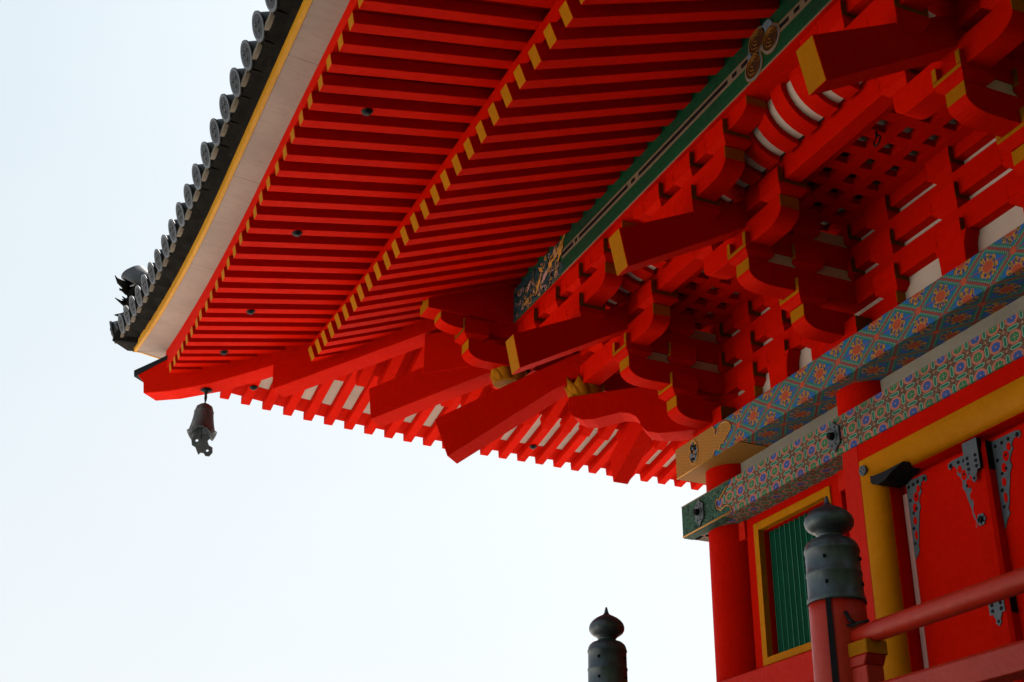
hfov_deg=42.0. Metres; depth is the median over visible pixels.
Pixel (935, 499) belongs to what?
doorway
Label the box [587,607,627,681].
railing newel
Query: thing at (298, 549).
sky
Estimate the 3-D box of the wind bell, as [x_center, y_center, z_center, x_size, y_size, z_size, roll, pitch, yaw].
[-3.071,0.807,13.255,0.296,0.715,0.313,11,-28,-21]
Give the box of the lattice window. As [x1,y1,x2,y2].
[738,469,849,668]
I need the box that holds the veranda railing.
[804,496,1023,681]
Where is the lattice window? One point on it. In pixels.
(777, 537)
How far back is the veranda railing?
5.66 m
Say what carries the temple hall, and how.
on the stone podium
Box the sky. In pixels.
[0,0,715,681]
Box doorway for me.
[842,356,1023,681]
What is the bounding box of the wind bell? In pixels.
[187,388,216,456]
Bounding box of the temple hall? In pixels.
[109,0,1023,681]

